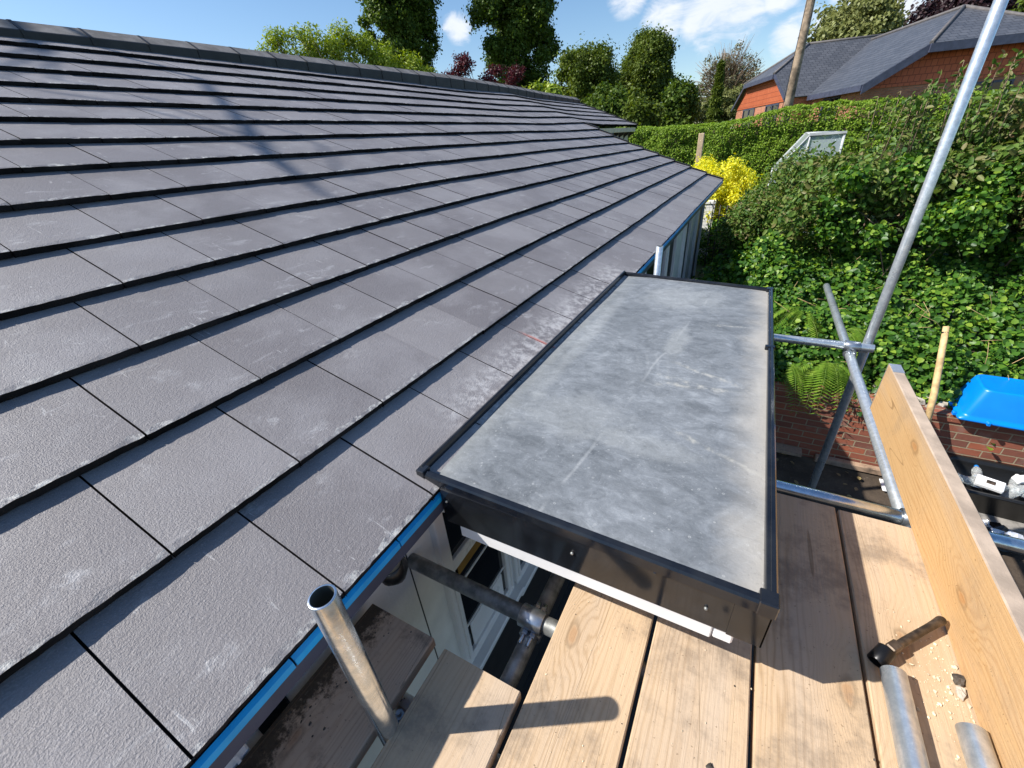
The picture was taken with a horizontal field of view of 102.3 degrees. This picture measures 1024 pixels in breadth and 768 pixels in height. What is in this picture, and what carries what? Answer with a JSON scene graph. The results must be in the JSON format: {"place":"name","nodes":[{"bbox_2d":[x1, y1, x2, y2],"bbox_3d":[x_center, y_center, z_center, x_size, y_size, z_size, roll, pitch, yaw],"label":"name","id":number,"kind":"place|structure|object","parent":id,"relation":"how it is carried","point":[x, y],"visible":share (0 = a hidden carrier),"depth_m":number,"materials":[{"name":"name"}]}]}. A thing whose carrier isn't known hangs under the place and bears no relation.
{"place":"outdoors","nodes":[
{"label":"outdoors","id":0,"kind":"place"},
{"bbox_2d":[0,0,926,132],"label":"sky","id":1,"kind":"structure","parent":0,"point":[699,26],"materials":[{"name":"blue"}]},
{"bbox_2d":[498,580,753,767],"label":"garden path","id":2,"kind":"structure","parent":0,"point":[540,655],"depth_m":2.81,"materials":[{"name":"black"}]},
{"bbox_2d":[307,584,398,745],"bbox_3d":[-0.227,1.467,1.339,0.048,2.564,0.048,12,34,26],"label":"upright tube","id":3,"kind":"object","parent":2,"relation":"on","point":[327,609],"visible":0.88,"depth_m":0.77,"materials":[{"name":"metal"}]},
{"bbox_2d":[395,694,413,721],"bbox_3d":[-0.241,0.854,1.012,0.116,0.134,0.116,12,34,26],"label":"tube coupler","id":4,"kind":"object","parent":3,"relation":"attached to","point":[400,712],"visible":0.13,"depth_m":1.00,"materials":[{"name":"metal"}]},
{"bbox_2d":[394,692,500,767],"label":"scaffold tube","id":5,"kind":"object","parent":4,"relation":"attached to","point":[406,700],"depth_m":1.04,"materials":[{"name":"metal"}]},
{"bbox_2d":[236,604,435,767],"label":"scaffold board","id":6,"kind":"object","parent":5,"relation":"on","point":[399,654],"visible":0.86,"depth_m":0.99,"materials":[{"name":"brown wood"}]},
{"bbox_2d":[241,604,964,767],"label":"slate grit","id":7,"kind":"object","parent":6,"relation":"on","point":[959,679],"visible":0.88,"depth_m":0.95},
{"bbox_2d":[371,649,520,767],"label":"scaffold board","id":8,"kind":"object","parent":5,"relation":"on","point":[459,712],"visible":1,"depth_m":0.95,"materials":[{"name":"brown wood"}]},
{"bbox_2d":[499,573,565,688],"bbox_3d":[0.416,0.377,1.786,0.048,0.048,5.700,12,34,26],"label":"scaffold tube","id":9,"kind":"object","parent":5,"relation":"attached to","point":[512,673],"visible":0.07,"depth_m":1.16,"materials":[{"name":"metal"}]},
{"bbox_2d":[407,553,751,735],"bbox_3d":[0.277,0.730,1.095,1.418,0.048,0.048,12,34,26],"label":"scaffold tube","id":10,"kind":"object","parent":9,"relation":"on","point":[486,596],"visible":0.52,"depth_m":1.27,"materials":[{"name":"metal"}]},
{"bbox_2d":[517,601,547,648],"bbox_3d":[0.082,0.711,1.206,0.116,0.113,0.134,12,34,26],"label":"tube coupler","id":11,"kind":"object","parent":10,"relation":"attached to","point":[530,618],"visible":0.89,"depth_m":1.18,"materials":[{"name":"metal"}]},
{"bbox_2d":[496,582,653,767],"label":"scaffold board","id":12,"kind":"object","parent":10,"relation":"on","point":[589,670],"visible":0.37,"depth_m":0.99,"materials":[{"name":"brown wood"}]},
{"bbox_2d":[623,616,751,767],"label":"scaffold board","id":13,"kind":"object","parent":10,"relation":"on","point":[688,688],"visible":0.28,"depth_m":0.94,"materials":[{"name":"brown wood"}]},
{"bbox_2d":[750,493,876,767],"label":"scaffold board","id":14,"kind":"object","parent":10,"relation":"on","point":[809,707],"visible":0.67,"depth_m":1.00,"materials":[{"name":"brown wood"}]},
{"bbox_2d":[836,510,979,767],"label":"scaffold board","id":15,"kind":"object","parent":10,"relation":"on","point":[886,574],"visible":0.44,"depth_m":1.05,"materials":[{"name":"brown wood"}]},
{"bbox_2d":[541,601,975,761],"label":"wood chippings","id":16,"kind":"object","parent":15,"relation":"on","point":[950,693],"visible":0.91,"depth_m":0.94,"materials":[{"name":"beige wood"}]},
{"bbox_2d":[879,665,929,767],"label":"loose tube","id":17,"kind":"object","parent":15,"relation":"on","point":[909,746],"visible":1,"depth_m":0.86,"materials":[{"name":"metal"}]},
{"bbox_2d":[867,616,946,667],"bbox_3d":[0.964,0.623,1.008,0.240,0.048,0.040,-15,32,-17],"label":"scaffold spanner","id":18,"kind":"object","parent":15,"relation":"on","point":[879,655],"visible":0.99,"depth_m":0.99,"materials":[{"name":"brown metal"}]},
{"bbox_2d":[869,363,1023,767],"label":"toe board","id":19,"kind":"object","parent":15,"relation":"on","point":[978,596],"visible":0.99,"depth_m":1.02,"materials":[{"name":"brown wood"}]},
{"bbox_2d":[955,686,966,700],"bbox_3d":[1.005,0.692,0.921,0.018,0.012,0.032,12,34,26],"label":"tile crumb","id":20,"kind":"object","parent":15,"relation":"on","point":[960,691],"visible":1,"depth_m":0.92,"materials":[{"name":"stone"}]},
{"bbox_2d":[955,722,999,767],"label":"loose tube","id":21,"kind":"object","parent":15,"relation":"on","point":[976,745],"visible":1,"depth_m":0.81,"materials":[{"name":"metal"}]},
{"bbox_2d":[653,245,663,274],"bbox_3d":[1.116,0.138,3.479,0.048,2.525,0.048,12,34,26],"label":"upright tube","id":22,"kind":"object","parent":2,"relation":"on","point":[658,259],"visible":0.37,"depth_m":2.88,"materials":[{"name":"metal"}]},
{"bbox_2d":[694,184,1023,767],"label":"ground","id":23,"kind":"structure","parent":0,"point":[800,470],"depth_m":4.28,"materials":[{"name":"black soil"}]},
{"bbox_2d":[254,17,440,73],"bbox_3d":[-6.547,-11.600,17.513,7.557,5.965,2.215,-14,31,-16],"label":"light bush","id":24,"kind":"object","parent":23,"relation":"on","point":[347,41],"visible":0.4,"depth_m":16.06,"materials":[{"name":"green plant"}]},
{"bbox_2d":[0,19,779,767],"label":"bungalow","id":25,"kind":"object","parent":23,"relation":"on","point":[282,337],"visible":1,"depth_m":1.43,"materials":[{"name":"tile"}]},
{"bbox_2d":[225,744,250,767],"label":"scaffold pole","id":26,"kind":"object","parent":25,"relation":"in","point":[236,760],"depth_m":0.91,"materials":[{"name":"grey metal"}]},
{"bbox_2d":[429,512,523,668],"bbox_3d":[-0.132,0.798,1.855,0.095,1.070,0.520,12,34,26],"label":"window","id":27,"kind":"structure","parent":25,"relation":"in","point":[478,627],"depth_m":1.88,"materials":[{"name":"white plastic"}]},
{"bbox_2d":[511,556,537,595],"bbox_3d":[0.119,0.558,2.259,0.095,1.095,0.605,12,34,26],"label":"window","id":28,"kind":"structure","parent":25,"relation":"in","point":[523,571],"depth_m":2.33,"materials":[{"name":"white plastic"}]},
{"bbox_2d":[353,0,443,72],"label":"tall tree","id":29,"kind":"object","parent":23,"relation":"on","point":[411,25],"visible":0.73,"depth_m":30.58,"materials":[{"name":"green plant"}]},
{"bbox_2d":[441,51,533,89],"bbox_3d":[-1.151,-14.274,21.794,4.811,5.498,1.729,-4,30,1],"label":"copper bush","id":30,"kind":"object","parent":23,"relation":"on","point":[465,62],"visible":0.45,"depth_m":20.78,"materials":[{"name":"purple plant"}]},
{"bbox_2d":[461,0,562,88],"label":"tall tree","id":31,"kind":"object","parent":23,"relation":"on","point":[523,28],"visible":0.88,"depth_m":33.16,"materials":[{"name":"green plant"}]},
{"bbox_2d":[521,78,562,94],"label":"round tree","id":32,"kind":"object","parent":23,"relation":"on","point":[553,88],"visible":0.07,"depth_m":25.75,"materials":[{"name":"green plant"}]},
{"bbox_2d":[547,31,625,102],"bbox_3d":[5.768,-20.570,31.578,6.318,9.573,7.037,12,34,26],"label":"round tree","id":33,"kind":"object","parent":23,"relation":"on","point":[583,72],"visible":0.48,"depth_m":28.80,"materials":[{"name":"green plant"}]},
{"bbox_2d":[579,79,630,128],"bbox_3d":[6.032,-16.523,27.669,5.231,6.446,4.451,-6,30,-1],"label":"round tree","id":34,"kind":"object","parent":23,"relation":"on","point":[610,100],"visible":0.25,"depth_m":25.76,"materials":[{"name":"green plant"}]},
{"bbox_2d":[617,82,666,136],"bbox_3d":[7.730,-14.783,24.974,3.040,5.862,3.385,12,34,26],"label":"round tree","id":35,"kind":"object","parent":23,"relation":"on","point":[639,109],"visible":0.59,"depth_m":23.79,"materials":[{"name":"green plant"}]},
{"bbox_2d":[616,21,683,103],"bbox_3d":[11.007,-22.808,33.627,5.589,10.598,5.817,-11,31,-11],"label":"round tree","id":36,"kind":"object","parent":23,"relation":"on","point":[646,62],"visible":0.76,"depth_m":31.20,"materials":[{"name":"green plant"}]},
{"bbox_2d":[656,72,707,133],"bbox_3d":[10.876,-16.850,27.436,3.546,6.508,3.156,-20,33,-24],"label":"round tree","id":37,"kind":"object","parent":23,"relation":"on","point":[681,102],"visible":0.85,"depth_m":26.15,"materials":[{"name":"green plant"}]},
{"bbox_2d":[695,133,704,164],"bbox_3d":[4.880,-5.327,10.977,0.130,2.320,0.130,12,34,26],"label":"wooden post","id":38,"kind":"object","parent":23,"relation":"on","point":[700,144],"visible":0.42,"depth_m":10.51,"materials":[{"name":"brown wood"}]},
{"bbox_2d":[698,199,716,258],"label":"white garden wall","id":39,"kind":"structure","parent":23,"relation":"on","point":[709,205],"depth_m":9.49,"materials":[{"name":"paint"}]},
{"bbox_2d":[704,49,725,129],"bbox_3d":[15.206,-20.160,31.016,1.538,8.000,1.525,12,34,26],"label":"conifer","id":40,"kind":"object","parent":23,"relation":"on","point":[714,110],"visible":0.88,"depth_m":30.23,"materials":[{"name":"green plant"}]},
{"bbox_2d":[691,83,743,131],"bbox_3d":[18.470,-22.699,36.526,5.825,6.420,4.293,12,34,26],"label":"round tree","id":41,"kind":"object","parent":23,"relation":"on","point":[730,98],"visible":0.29,"depth_m":34.91,"materials":[{"name":"green plant"}]},
{"bbox_2d":[704,200,736,267],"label":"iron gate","id":42,"kind":"structure","parent":23,"relation":"on","point":[713,248],"depth_m":9.25,"materials":[{"name":"black metal"}]},
{"bbox_2d":[691,153,763,225],"bbox_3d":[4.836,-4.203,9.734,2.279,2.241,1.404,12,34,26],"label":"golden bush","id":43,"kind":"object","parent":23,"relation":"on","point":[737,177],"visible":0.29,"depth_m":9.17,"materials":[{"name":"yellow plant"}]},
{"bbox_2d":[695,34,764,114],"bbox_3d":[19.364,-25.293,37.501,7.123,9.788,7.089,12,34,26],"label":"twiggy tree","id":44,"kind":"object","parent":23,"relation":"on","point":[735,76],"visible":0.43,"depth_m":35.47,"materials":[{"name":"green plant"}]},
{"bbox_2d":[690,207,817,322],"bbox_3d":[4.500,-2.410,8.048,2.079,2.004,7.317,8,32,21],"label":"dark shrub","id":45,"kind":"object","parent":23,"relation":"on","point":[736,270],"visible":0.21,"depth_m":5.46,"materials":[{"name":"green plant"}]},
{"bbox_2d":[706,141,854,261],"bbox_3d":[4.180,-2.482,6.454,2.024,2.238,2.142,12,34,26],"label":"shrub","id":46,"kind":"object","parent":23,"relation":"on","point":[738,226],"visible":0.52,"depth_m":6.05,"materials":[{"name":"green plant"}]},
{"bbox_2d":[781,0,814,123],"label":"utility pole","id":47,"kind":"object","parent":23,"relation":"on","point":[799,54],"visible":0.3,"depth_m":13.72,"materials":[{"name":"brown wood"}]},
{"bbox_2d":[768,131,846,232],"bbox_3d":[6.258,-4.430,9.062,1.124,1.876,1.644,12,34,26],"label":"greenhouse","id":48,"kind":"object","parent":23,"relation":"on","point":[823,138],"visible":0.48,"depth_m":8.02,"materials":[{"name":"glass"}]},
{"bbox_2d":[776,453,860,496],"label":"leaf litter","id":49,"kind":"object","parent":23,"relation":"on","point":[796,482],"visible":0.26,"depth_m":4.21,"materials":[{"name":"brown plant"}]},
{"bbox_2d":[776,443,801,456],"bbox_3d":[2.964,0.712,4.627,0.481,0.038,0.120,12,34,26],"label":"plank offcut","id":50,"kind":"object","parent":49,"relation":"on","point":[789,450],"visible":0.46,"depth_m":4.55,"materials":[{"name":"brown wood"}]},
{"bbox_2d":[616,87,1023,190],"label":"clipped hedge","id":51,"kind":"object","parent":23,"relation":"on","point":[762,147],"visible":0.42,"depth_m":12.84,"materials":[{"name":"green plant"}]},
{"bbox_2d":[814,454,881,475],"bbox_3d":[3.712,0.884,4.284,0.940,0.065,0.070,12,34,26],"label":"timber edging","id":52,"kind":"object","parent":23,"relation":"on","point":[856,466],"visible":0.58,"depth_m":4.33,"materials":[{"name":"brown wood"}]},
{"bbox_2d":[806,0,910,43],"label":"willowy tree","id":53,"kind":"object","parent":23,"relation":"on","point":[855,18],"visible":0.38,"depth_m":29.31,"materials":[{"name":"green plant"}]},
{"bbox_2d":[731,4,1023,127],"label":"neighbouring house","id":54,"kind":"structure","parent":23,"relation":"on","point":[907,60],"depth_m":16.46,"materials":[{"name":"grey tile"}]},
{"bbox_2d":[741,108,754,127],"bbox_3d":[14.602,-16.458,25.595,0.729,1.060,2.101,12,34,26],"label":"window","id":55,"kind":"structure","parent":54,"relation":"in","point":[746,112],"depth_m":25.50,"materials":[{"name":"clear glass"}]},
{"bbox_2d":[763,103,778,122],"bbox_3d":[13.929,-14.467,22.250,0.635,1.060,1.816,12,34,26],"label":"window","id":56,"kind":"structure","parent":54,"relation":"in","point":[773,106],"depth_m":22.04,"materials":[{"name":"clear glass"}]},
{"bbox_2d":[818,96,839,120],"bbox_3d":[14.274,-12.344,18.602,0.509,0.980,1.437,12,34,26],"label":"window","id":57,"kind":"structure","parent":54,"relation":"in","point":[831,99],"depth_m":18.40,"materials":[{"name":"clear glass"}]},
{"bbox_2d":[968,79,1014,106],"bbox_3d":[18.117,-10.964,15.768,1.342,1.050,0.478,12,34,26],"label":"window","id":58,"kind":"structure","parent":54,"relation":"in","point":[995,84],"depth_m":15.58,"materials":[{"name":"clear glass"}]},
{"bbox_2d":[879,479,886,491],"bbox_3d":[3.701,1.007,4.108,0.040,0.010,0.180,12,34,26],"label":"white offcut","id":59,"kind":"object","parent":23,"relation":"on","point":[882,484],"visible":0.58,"depth_m":4.10,"materials":[{"name":"plastic"}]},
{"bbox_2d":[747,225,1023,450],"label":"ground cover","id":60,"kind":"object","parent":23,"relation":"on","point":[948,275],"visible":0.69,"depth_m":4.40,"materials":[{"name":"green plant"}]},
{"bbox_2d":[774,307,824,349],"bbox_3d":[3.194,-0.667,4.686,0.322,0.343,0.743,-26,36,-32],"label":"fern","id":61,"kind":"object","parent":60,"relation":"on","point":[779,312],"visible":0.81,"depth_m":4.63,"materials":[{"name":"green plant"}]},
{"bbox_2d":[846,327,878,372],"bbox_3d":[3.572,-0.357,4.195,0.373,0.335,0.490,12,34,26],"label":"fern","id":62,"kind":"object","parent":60,"relation":"on","point":[859,334],"visible":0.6,"depth_m":4.21,"materials":[{"name":"green plant"}]},
{"bbox_2d":[776,248,1022,378],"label":"twigs","id":63,"kind":"object","parent":60,"relation":"on","point":[924,316],"visible":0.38,"depth_m":4.25,"materials":[{"name":"brown wood"}]},
{"bbox_2d":[754,81,1023,308],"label":"shrub","id":64,"kind":"object","parent":23,"relation":"on","point":[967,159],"visible":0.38,"depth_m":4.59,"materials":[{"name":"green plant"}]},
{"bbox_2d":[807,147,1023,282],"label":"climbing plant","id":65,"kind":"object","parent":64,"relation":"attached to","point":[966,221],"visible":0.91,"depth_m":4.25,"materials":[{"name":"green plant"}]},
{"bbox_2d":[859,48,1023,161],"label":"upright shoots","id":66,"kind":"object","parent":64,"relation":"on","point":[922,108],"visible":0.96,"depth_m":4.34,"materials":[{"name":"green plant"}]},
{"bbox_2d":[775,378,1023,466],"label":"brick wall","id":67,"kind":"structure","parent":23,"relation":"on","point":[807,432],"depth_m":4.24,"materials":[{"name":"red brick"}]},
{"bbox_2d":[784,364,812,413],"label":"fern","id":68,"kind":"object","parent":67,"relation":"on","point":[801,374],"visible":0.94,"depth_m":4.24,"materials":[{"name":"green plant"}]},
{"bbox_2d":[779,361,859,414],"bbox_3d":[3.151,0.012,4.201,0.801,0.408,0.552,12,34,26],"label":"fern","id":69,"kind":"object","parent":67,"relation":"on","point":[829,376],"visible":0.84,"depth_m":4.13,"materials":[{"name":"green plant"}]},
{"bbox_2d":[925,326,949,422],"bbox_3d":[3.821,-0.066,3.707,0.059,0.826,0.435,8,32,21],"label":"garden stake","id":70,"kind":"object","parent":67,"relation":"on","point":[933,396],"visible":0.91,"depth_m":3.68,"materials":[{"name":"brown wood"}]},
{"bbox_2d":[949,374,1023,430],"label":"storage box","id":71,"kind":"object","parent":67,"relation":"on","point":[990,400],"visible":0.81,"depth_m":3.59,"materials":[{"name":"blue plastic"}]},
{"bbox_2d":[807,0,1008,488],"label":"upright tube","id":72,"kind":"object","parent":23,"relation":"on","point":[983,44],"visible":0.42,"depth_m":2.08,"materials":[{"name":"metal"}]},
{"bbox_2d":[774,334,874,352],"bbox_3d":[1.475,-0.345,2.777,1.518,0.048,0.048,12,34,26],"label":"scaffold tube","id":73,"kind":"object","parent":72,"relation":"attached to","point":[818,342],"visible":0.44,"depth_m":2.55,"materials":[{"name":"metal"}]},
{"bbox_2d":[823,283,903,508],"bbox_3d":[2.034,-0.165,2.481,0.048,0.048,2.890,12,34,26],"label":"scaffold tube","id":74,"kind":"object","parent":72,"relation":"attached to","point":[865,403],"visible":0.56,"depth_m":2.02,"materials":[{"name":"metal"}]},
{"bbox_2d":[842,340,866,358],"bbox_3d":[2.073,-0.204,2.491,0.116,0.113,0.134,12,34,26],"label":"tube coupler","id":75,"kind":"object","parent":74,"relation":"attached to","point":[853,347],"visible":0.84,"depth_m":2.47,"materials":[{"name":"metal"}]},
{"bbox_2d":[776,480,1023,554],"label":"scaffold tube","id":76,"kind":"object","parent":74,"relation":"on","point":[1001,541],"visible":0.2,"depth_m":1.45,"materials":[{"name":"metal"}]},
{"bbox_2d":[894,508,910,527],"bbox_3d":[1.384,0.486,1.400,0.116,0.113,0.134,12,34,26],"label":"tube coupler","id":77,"kind":"object","parent":74,"relation":"attached to","point":[905,522],"visible":0.2,"depth_m":1.39,"materials":[{"name":"metal"}]},
{"bbox_2d":[868,384,953,407],"bbox_3d":[3.898,0.116,4.041,0.765,0.073,0.319,12,34,26],"label":"rubble","id":78,"kind":"object","parent":23,"relation":"on","point":[940,403],"visible":0.16,"depth_m":3.90,"materials":[{"name":"stone"}]},
{"bbox_2d":[904,0,1018,25],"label":"purple tree","id":79,"kind":"object","parent":23,"relation":"on","point":[930,8],"visible":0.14,"depth_m":30.11,"materials":[{"name":"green plant"}]},
{"bbox_2d":[966,88,1023,311],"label":"shrub","id":80,"kind":"object","parent":23,"relation":"on","point":[1010,217],"visible":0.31,"depth_m":4.13,"materials":[{"name":"green plant"}]},
{"bbox_2d":[979,512,1023,536],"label":"concrete slab","id":81,"kind":"structure","parent":23,"relation":"on","point":[1016,526],"depth_m":3.51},
{"bbox_2d":[946,452,1023,522],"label":"trough","id":82,"kind":"object","parent":81,"relation":"on","point":[990,502],"visible":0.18,"depth_m":3.70,"materials":[{"name":"black plastic"}]},
{"bbox_2d":[958,473,987,489],"bbox_3d":[4.060,0.865,3.643,0.068,0.071,0.215,-27,36,-33],"label":"plastic bottle","id":83,"kind":"object","parent":82,"relation":"in","point":[967,480],"visible":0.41,"depth_m":3.64,"materials":[{"name":"white"}]},
{"bbox_2d":[974,474,1005,493],"bbox_3d":[4.107,0.858,3.543,0.113,0.060,0.170,-27,37,-33],"label":"carton","id":84,"kind":"object","parent":83,"relation":"on","point":[997,486],"visible":1,"depth_m":3.53,"materials":[{"name":"white cardboard"}]},
{"bbox_2d":[971,465,982,476],"bbox_3d":[4.217,0.797,3.739,0.068,0.073,0.216,22,39,38],"label":"plastic bottle","id":85,"kind":"object","parent":82,"relation":"in","point":[976,470],"visible":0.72,"depth_m":3.71,"materials":[{"name":"white"}]},
{"bbox_2d":[999,485,1023,498],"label":"plastic bottle","id":86,"kind":"object","parent":82,"relation":"in","point":[1014,492],"visible":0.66,"depth_m":3.49,"materials":[{"name":"white"}]},
{"bbox_2d":[1008,474,1020,488],"bbox_3d":[4.383,0.862,3.593,0.217,0.082,0.068,-26,36,-32],"label":"plastic bottle","id":87,"kind":"object","parent":82,"relation":"in","point":[1012,483],"visible":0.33,"depth_m":3.56,"materials":[{"name":"white"}]},
{"bbox_2d":[1011,475,1023,483],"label":"carton","id":88,"kind":"object","parent":87,"relation":"on","point":[1018,479],"visible":1,"depth_m":3.53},
{"bbox_2d":[983,520,1023,552],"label":"plastic sack","id":89,"kind":"object","parent":23,"relation":"on","point":[997,527],"visible":0.21,"depth_m":3.39,"materials":[{"name":"white plastic"}]},
{"bbox_2d":[1008,0,1023,12],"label":"round tree","id":90,"kind":"object","parent":23,"relation":"on","point":[1020,8],"visible":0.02,"depth_m":22.35,"materials":[{"name":"green plant"}]}
]}

